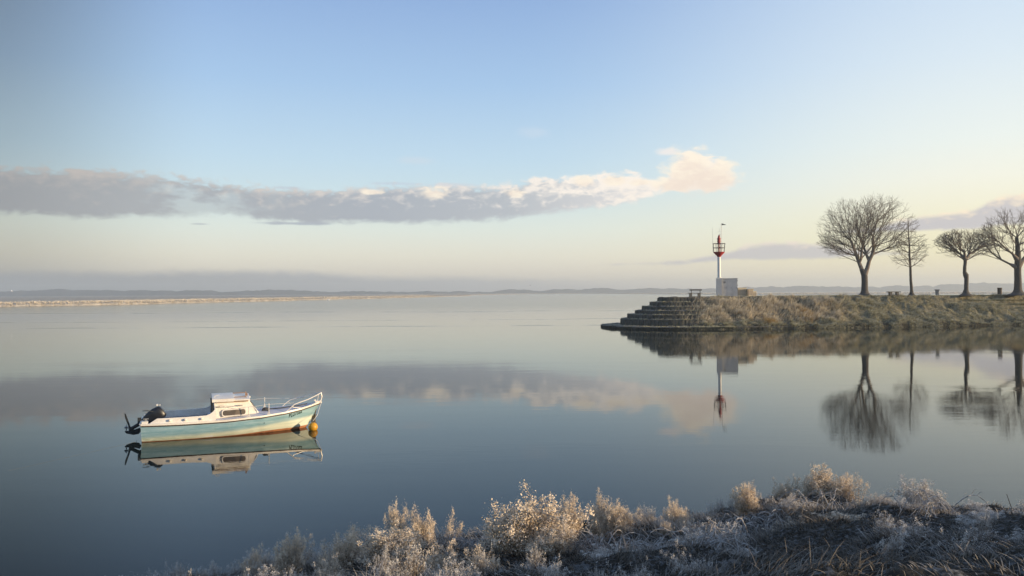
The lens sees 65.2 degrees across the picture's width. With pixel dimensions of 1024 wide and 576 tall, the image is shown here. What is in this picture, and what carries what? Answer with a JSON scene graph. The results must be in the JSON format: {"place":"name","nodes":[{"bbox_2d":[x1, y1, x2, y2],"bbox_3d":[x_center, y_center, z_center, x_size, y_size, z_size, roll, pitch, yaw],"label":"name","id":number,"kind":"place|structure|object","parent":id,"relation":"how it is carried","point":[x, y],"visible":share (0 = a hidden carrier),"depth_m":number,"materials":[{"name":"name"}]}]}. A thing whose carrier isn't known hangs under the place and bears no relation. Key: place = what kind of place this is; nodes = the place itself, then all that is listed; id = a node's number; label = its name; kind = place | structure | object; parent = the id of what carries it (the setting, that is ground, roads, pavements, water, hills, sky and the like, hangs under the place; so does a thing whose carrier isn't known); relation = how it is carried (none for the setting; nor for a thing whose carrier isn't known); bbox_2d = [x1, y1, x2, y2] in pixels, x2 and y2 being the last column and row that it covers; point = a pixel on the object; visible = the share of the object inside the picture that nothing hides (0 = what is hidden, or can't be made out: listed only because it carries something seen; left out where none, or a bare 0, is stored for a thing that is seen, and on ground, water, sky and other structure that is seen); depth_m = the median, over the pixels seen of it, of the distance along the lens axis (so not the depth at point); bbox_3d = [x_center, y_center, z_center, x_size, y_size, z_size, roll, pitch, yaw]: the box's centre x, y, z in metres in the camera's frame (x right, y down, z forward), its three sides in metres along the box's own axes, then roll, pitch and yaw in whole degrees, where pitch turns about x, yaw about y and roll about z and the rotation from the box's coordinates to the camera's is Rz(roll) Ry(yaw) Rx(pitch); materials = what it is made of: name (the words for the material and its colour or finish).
{"place":"outdoors","nodes":[
{"label":"outdoors","id":0,"kind":"place"},
{"bbox_2d":[0,295,441,305],"bbox_3d":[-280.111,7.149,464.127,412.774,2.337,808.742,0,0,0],"label":"marsh grass","id":1,"kind":"structure","parent":0,"point":[163,300],"depth_m":398.61,"materials":[{"name":"grey plant"}]},
{"bbox_2d":[0,293,526,306],"bbox_3d":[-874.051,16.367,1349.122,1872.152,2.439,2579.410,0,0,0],"label":"saltmarsh","id":2,"kind":"structure","parent":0,"point":[50,298],"depth_m":676.15,"materials":[{"name":"grey"}]},
{"bbox_2d":[0,294,1023,575],"bbox_3d":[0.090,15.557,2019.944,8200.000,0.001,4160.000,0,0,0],"label":"water","id":3,"kind":"structure","parent":0,"point":[468,410],"depth_m":26.32,"materials":[{"name":"blue liquid"}]},
{"bbox_2d":[124,392,321,441],"bbox_3d":[-8.437,3.816,23.744,5.538,1.495,1.912,0,0,-22],"label":"motor boat","id":4,"kind":"object","parent":3,"relation":"on","point":[228,414],"visible":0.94,"depth_m":23.12,"materials":[{"name":"white paint"}]},
{"bbox_2d":[311,408,316,423],"bbox_3d":[-6.120,4.026,24.689,0.207,0.700,0.192,0,0,-29],"label":"weedy chain","id":5,"kind":"object","parent":4,"relation":"hanging from","point":[314,418],"visible":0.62,"depth_m":24.65,"materials":[{"name":"metal"}]},
{"bbox_2d":[308,421,317,429],"bbox_3d":[-5.990,4.168,24.087,0.280,0.317,0.277,0,0,0],"label":"mooring buoy","id":6,"kind":"object","parent":3,"relation":"on","point":[312,426],"visible":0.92,"depth_m":23.99,"materials":[{"name":"plastic"}]},
{"bbox_2d":[0,291,1023,296],"bbox_3d":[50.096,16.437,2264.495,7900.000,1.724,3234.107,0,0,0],"label":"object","id":7,"kind":"structure","parent":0,"point":[853,293],"depth_m":1528.18,"materials":[{"name":"grey"}]},
{"bbox_2d":[0,282,1023,295],"bbox_3d":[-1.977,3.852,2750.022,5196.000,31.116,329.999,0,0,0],"label":"distant woods","id":8,"kind":"object","parent":7,"relation":"on","point":[983,286],"visible":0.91,"depth_m":2723.76,"materials":[{"name":"grey plant"}]},
{"bbox_2d":[380,291,1010,294],"bbox_3d":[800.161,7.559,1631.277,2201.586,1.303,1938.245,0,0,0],"label":"plain grass","id":9,"kind":"structure","parent":7,"relation":"on","point":[765,293],"depth_m":1063.78,"materials":[{"name":"grey plant"}]},
{"bbox_2d":[0,0,1023,291],"label":"sky","id":10,"kind":"structure","parent":0,"point":[153,145],"materials":[{"name":"blue"}]},
{"bbox_2d":[148,489,1023,575],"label":"ground","id":11,"kind":"structure","parent":0,"point":[854,531],"depth_m":6.72,"materials":[{"name":"plant"}]},
{"bbox_2d":[235,541,269,575],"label":"frosted plant","id":12,"kind":"object","parent":11,"relation":"on","point":[256,557],"visible":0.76,"depth_m":8.88,"materials":[{"name":"grey plant"}]},
{"bbox_2d":[268,526,314,575],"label":"frosted plant","id":13,"kind":"object","parent":11,"relation":"on","point":[287,556],"visible":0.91,"depth_m":8.63,"materials":[{"name":"grey plant"}]},
{"bbox_2d":[312,540,333,572],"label":"frosted plant","id":14,"kind":"object","parent":11,"relation":"on","point":[323,557],"visible":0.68,"depth_m":8.26,"materials":[{"name":"grey plant"}]},
{"bbox_2d":[309,553,352,575],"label":"frosted plant","id":15,"kind":"object","parent":11,"relation":"on","point":[335,569],"visible":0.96,"depth_m":7.65,"materials":[{"name":"grey plant"}]},
{"bbox_2d":[320,522,371,569],"bbox_3d":[-1.783,2.831,8.542,0.606,0.695,0.568,0,0,16],"label":"frosted plant","id":16,"kind":"object","parent":11,"relation":"on","point":[351,550],"visible":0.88,"depth_m":8.43,"materials":[{"name":"grey plant"}]},
{"bbox_2d":[353,518,427,570],"bbox_3d":[-1.223,2.538,7.935,0.683,0.525,0.899,0,0,20],"label":"frosted plant","id":17,"kind":"object","parent":11,"relation":"on","point":[390,540],"visible":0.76,"depth_m":7.88,"materials":[{"name":"beige plant"}]},
{"bbox_2d":[383,501,408,534],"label":"frosted plant","id":18,"kind":"object","parent":11,"relation":"on","point":[391,515],"visible":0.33,"depth_m":9.24,"materials":[{"name":"beige plant"}]},
{"bbox_2d":[408,501,435,550],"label":"frosted plant","id":19,"kind":"object","parent":11,"relation":"on","point":[420,527],"visible":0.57,"depth_m":9.15,"materials":[{"name":"beige plant"}]},
{"bbox_2d":[411,538,472,574],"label":"frosted plant","id":20,"kind":"object","parent":11,"relation":"on","point":[439,557],"visible":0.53,"depth_m":7.40,"materials":[{"name":"grey plant"}]},
{"bbox_2d":[443,509,462,546],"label":"frosted plant","id":21,"kind":"object","parent":11,"relation":"on","point":[449,525],"visible":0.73,"depth_m":9.78,"materials":[{"name":"beige plant"}]},
{"bbox_2d":[433,527,488,553],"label":"dead bramble","id":22,"kind":"object","parent":11,"relation":"on","point":[468,539],"visible":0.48,"depth_m":9.43,"materials":[{"name":"plant"}]},
{"bbox_2d":[464,543,499,574],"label":"frosted plant","id":23,"kind":"object","parent":11,"relation":"on","point":[492,560],"visible":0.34,"depth_m":6.97,"materials":[{"name":"grey plant"}]},
{"bbox_2d":[477,513,502,552],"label":"frosted plant","id":24,"kind":"object","parent":11,"relation":"on","point":[488,541],"visible":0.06,"depth_m":8.34,"materials":[{"name":"beige plant"}]},
{"bbox_2d":[476,478,595,558],"bbox_3d":[0.201,2.330,7.980,1.132,0.918,0.926,0,0,-22],"label":"frosted plant","id":25,"kind":"object","parent":11,"relation":"on","point":[513,526],"visible":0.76,"depth_m":7.83,"materials":[{"name":"beige plant"}]},
{"bbox_2d":[520,516,586,557],"bbox_3d":[0.342,2.434,7.690,0.658,0.386,0.534,0,0,-26],"label":"frosted plant","id":26,"kind":"object","parent":11,"relation":"on","point":[554,538],"visible":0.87,"depth_m":7.61,"materials":[{"name":"beige plant"}]},
{"bbox_2d":[555,492,583,548],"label":"frosted plant","id":27,"kind":"object","parent":11,"relation":"on","point":[569,512],"visible":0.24,"depth_m":8.96,"materials":[{"name":"beige plant"}]},
{"bbox_2d":[137,489,1023,575],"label":"frosted herbs","id":28,"kind":"object","parent":11,"relation":"on","point":[810,505],"visible":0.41,"depth_m":6.37,"materials":[{"name":"beige plant"}]},
{"bbox_2d":[584,487,613,542],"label":"frosted plant","id":29,"kind":"object","parent":11,"relation":"on","point":[597,523],"visible":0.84,"depth_m":9.56,"materials":[{"name":"beige plant"}]},
{"bbox_2d":[578,543,632,562],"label":"frosted plant","id":30,"kind":"object","parent":11,"relation":"on","point":[600,553],"visible":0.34,"depth_m":7.11,"materials":[{"name":"grey plant"}]},
{"bbox_2d":[565,525,651,556],"bbox_3d":[0.885,2.597,8.207,1.138,0.324,0.574,0,0,-35],"label":"dead bramble","id":31,"kind":"object","parent":11,"relation":"on","point":[604,545],"visible":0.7,"depth_m":8.17,"materials":[{"name":"plant"}]},
{"bbox_2d":[600,496,640,538],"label":"frosted plant","id":32,"kind":"object","parent":11,"relation":"on","point":[619,518],"visible":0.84,"depth_m":9.45,"materials":[{"name":"beige plant"}]},
{"bbox_2d":[633,507,655,523],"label":"frosted plant","id":33,"kind":"object","parent":11,"relation":"on","point":[636,513],"visible":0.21,"depth_m":10.39,"materials":[{"name":"beige plant"}]},
{"bbox_2d":[618,533,684,551],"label":"dead bramble","id":34,"kind":"object","parent":11,"relation":"on","point":[648,545],"visible":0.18,"depth_m":7.67,"materials":[{"name":"plant"}]},
{"bbox_2d":[656,517,674,536],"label":"frosted plant","id":35,"kind":"object","parent":11,"relation":"on","point":[668,526],"visible":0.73,"depth_m":9.16,"materials":[{"name":"beige plant"}]},
{"bbox_2d":[658,495,694,533],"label":"frosted plant","id":36,"kind":"object","parent":11,"relation":"on","point":[675,514],"visible":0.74,"depth_m":9.92,"materials":[{"name":"beige plant"}]},
{"bbox_2d":[640,510,757,556],"bbox_3d":[1.665,2.158,6.963,1.030,0.290,0.776,0,0,0],"label":"dead bramble","id":37,"kind":"object","parent":11,"relation":"on","point":[720,540],"visible":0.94,"depth_m":6.95,"materials":[{"name":"plant"}]},
{"bbox_2d":[680,517,752,546],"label":"frosted plant","id":38,"kind":"object","parent":11,"relation":"on","point":[733,530],"visible":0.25,"depth_m":8.23,"materials":[{"name":"grey plant"}]},
{"bbox_2d":[719,546,763,556],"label":"frosted plant","id":39,"kind":"object","parent":11,"relation":"on","point":[742,550],"visible":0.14,"depth_m":7.19,"materials":[{"name":"grey plant"}]},
{"bbox_2d":[729,480,760,515],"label":"frosted plant","id":40,"kind":"object","parent":11,"relation":"on","point":[745,503],"visible":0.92,"depth_m":11.30,"materials":[{"name":"beige plant"}]},
{"bbox_2d":[720,509,792,533],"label":"dead bramble","id":41,"kind":"object","parent":11,"relation":"on","point":[769,517],"visible":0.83,"depth_m":9.54,"materials":[{"name":"plant"}]},
{"bbox_2d":[762,516,804,530],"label":"frosted plant","id":42,"kind":"object","parent":11,"relation":"on","point":[783,524],"visible":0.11,"depth_m":9.48,"materials":[{"name":"grey plant"}]},
{"bbox_2d":[772,476,801,498],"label":"frosted plant","id":43,"kind":"object","parent":11,"relation":"on","point":[783,490],"visible":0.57,"depth_m":12.73,"materials":[{"name":"grey plant"}]},
{"bbox_2d":[776,499,800,510],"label":"frosted plant","id":44,"kind":"object","parent":11,"relation":"on","point":[783,505],"visible":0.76,"depth_m":10.98,"materials":[{"name":"grey plant"}]},
{"bbox_2d":[792,463,834,495],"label":"frosted plant","id":45,"kind":"object","parent":11,"relation":"on","point":[820,480],"visible":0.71,"depth_m":12.49,"materials":[{"name":"beige plant"}]},
{"bbox_2d":[778,488,867,512],"bbox_3d":[4.071,2.720,10.353,1.150,0.365,0.646,0,0,13],"label":"dead bramble","id":46,"kind":"object","parent":11,"relation":"on","point":[822,496],"visible":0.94,"depth_m":10.32,"materials":[{"name":"plant"}]},
{"bbox_2d":[811,511,866,520],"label":"frosted plant","id":47,"kind":"object","parent":11,"relation":"on","point":[856,517],"visible":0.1,"depth_m":8.93,"materials":[{"name":"grey plant"}]},
{"bbox_2d":[821,473,866,500],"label":"frosted plant","id":48,"kind":"object","parent":11,"relation":"on","point":[843,487],"visible":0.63,"depth_m":12.38,"materials":[{"name":"beige plant"}]},
{"bbox_2d":[846,470,868,504],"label":"frosted plant","id":49,"kind":"object","parent":11,"relation":"on","point":[860,484],"visible":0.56,"depth_m":12.87,"materials":[{"name":"beige plant"}]},
{"bbox_2d":[865,493,883,502],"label":"frosted plant","id":50,"kind":"object","parent":11,"relation":"on","point":[872,498],"visible":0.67,"depth_m":12.40,"materials":[{"name":"grey plant"}]},
{"bbox_2d":[888,496,919,506],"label":"frosted plant","id":51,"kind":"object","parent":11,"relation":"on","point":[902,501],"visible":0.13,"depth_m":9.36,"materials":[{"name":"grey plant"}]},
{"bbox_2d":[882,521,940,538],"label":"frosted plant","id":52,"kind":"object","parent":11,"relation":"on","point":[905,528],"visible":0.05,"depth_m":7.00,"materials":[{"name":"grey plant"}]},
{"bbox_2d":[884,473,951,504],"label":"frosted plant","id":53,"kind":"object","parent":11,"relation":"on","point":[907,494],"visible":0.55,"depth_m":11.89,"materials":[{"name":"grey plant"}]},
{"bbox_2d":[878,489,993,517],"bbox_3d":[4.585,2.296,8.619,0.831,0.323,0.880,0,0,-20],"label":"dead bramble","id":54,"kind":"object","parent":11,"relation":"on","point":[930,505],"visible":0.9,"depth_m":8.56,"materials":[{"name":"plant"}]},
{"bbox_2d":[962,499,986,505],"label":"frosted plant","id":55,"kind":"object","parent":11,"relation":"on","point":[974,503],"visible":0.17,"depth_m":10.47,"materials":[{"name":"grey plant"}]},
{"bbox_2d":[952,503,1003,529],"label":"frosted plant","id":56,"kind":"object","parent":11,"relation":"on","point":[963,521],"visible":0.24,"depth_m":7.27,"materials":[{"name":"grey plant"}]},
{"bbox_2d":[601,293,1023,329],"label":"bank grass","id":57,"kind":"structure","parent":0,"point":[917,321],"depth_m":92.28,"materials":[{"name":"brown plant"}]},
{"bbox_2d":[618,295,1023,329],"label":"embankment","id":58,"kind":"structure","parent":0,"point":[932,310],"depth_m":92.97,"materials":[{"name":"stone"}]},
{"bbox_2d":[601,296,789,329],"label":"stepped revetment","id":59,"kind":"object","parent":58,"relation":"on","point":[676,322],"visible":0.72,"depth_m":89.65,"materials":[{"name":"stone"}]},
{"bbox_2d":[689,289,701,296],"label":"bench","id":60,"kind":"object","parent":59,"relation":"on","point":[698,294],"visible":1,"depth_m":93.12,"materials":[{"name":"grey wood"}]},
{"bbox_2d":[712,223,737,295],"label":"beacon","id":61,"kind":"object","parent":58,"relation":"on","point":[726,286],"visible":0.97,"depth_m":93.80,"materials":[{"name":"grey metal"}]},
{"bbox_2d":[722,280,726,295],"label":"door panel","id":62,"kind":"structure","parent":61,"relation":"in","point":[724,285],"depth_m":93.87,"materials":[{"name":"metal"}]},
{"bbox_2d":[727,280,731,295],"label":"door panel","id":63,"kind":"structure","parent":61,"relation":"in","point":[729,282],"depth_m":93.78,"materials":[{"name":"metal"}]},
{"bbox_2d":[732,280,736,295],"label":"door panel","id":64,"kind":"structure","parent":61,"relation":"in","point":[734,282],"depth_m":93.68,"materials":[{"name":"metal"}]},
{"bbox_2d":[737,288,746,295],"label":"utility cabinet","id":65,"kind":"object","parent":58,"relation":"on","point":[741,291],"visible":0.82,"depth_m":94.30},
{"bbox_2d":[746,289,753,295],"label":"utility cabinet","id":66,"kind":"object","parent":58,"relation":"on","point":[749,292],"visible":0.98,"depth_m":93.89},
{"bbox_2d":[758,313,779,324],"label":"reed clump","id":67,"kind":"object","parent":58,"relation":"on","point":[770,320],"visible":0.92,"depth_m":87.64,"materials":[{"name":"brown plant"}]},
{"bbox_2d":[682,293,872,326],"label":"dry reeds","id":68,"kind":"object","parent":58,"relation":"on","point":[735,307],"visible":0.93,"depth_m":90.42,"materials":[{"name":"beige plant"}]},
{"bbox_2d":[791,305,816,321],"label":"reed clump","id":69,"kind":"object","parent":58,"relation":"on","point":[803,310],"visible":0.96,"depth_m":89.84,"materials":[{"name":"brown plant"}]},
{"bbox_2d":[816,193,918,294],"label":"bare tree","id":70,"kind":"object","parent":58,"relation":"on","point":[863,271],"visible":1,"depth_m":96.84,"materials":[{"name":"brown plant"}]},
{"bbox_2d":[888,291,900,294],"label":"bench","id":71,"kind":"object","parent":58,"relation":"on","point":[890,292],"visible":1,"depth_m":95.42,"materials":[{"name":"grey wood"}]},
{"bbox_2d":[888,216,930,295],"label":"bare tree","id":72,"kind":"object","parent":58,"relation":"on","point":[911,293],"visible":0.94,"depth_m":97.39,"materials":[{"name":"brown plant"}]},
{"bbox_2d":[932,228,1001,295],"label":"bare tree","id":73,"kind":"object","parent":58,"relation":"on","point":[947,240],"visible":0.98,"depth_m":97.82,"materials":[{"name":"brown plant"}]},
{"bbox_2d":[967,204,1023,294],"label":"bare tree","id":74,"kind":"object","parent":58,"relation":"on","point":[1017,265],"visible":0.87,"depth_m":98.74,"materials":[{"name":"brown plant"}]},
{"bbox_2d":[997,288,1001,293],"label":"litter bin","id":75,"kind":"object","parent":58,"relation":"on","point":[999,290],"visible":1,"depth_m":98.40,"materials":[{"name":"grey metal"}]}
]}

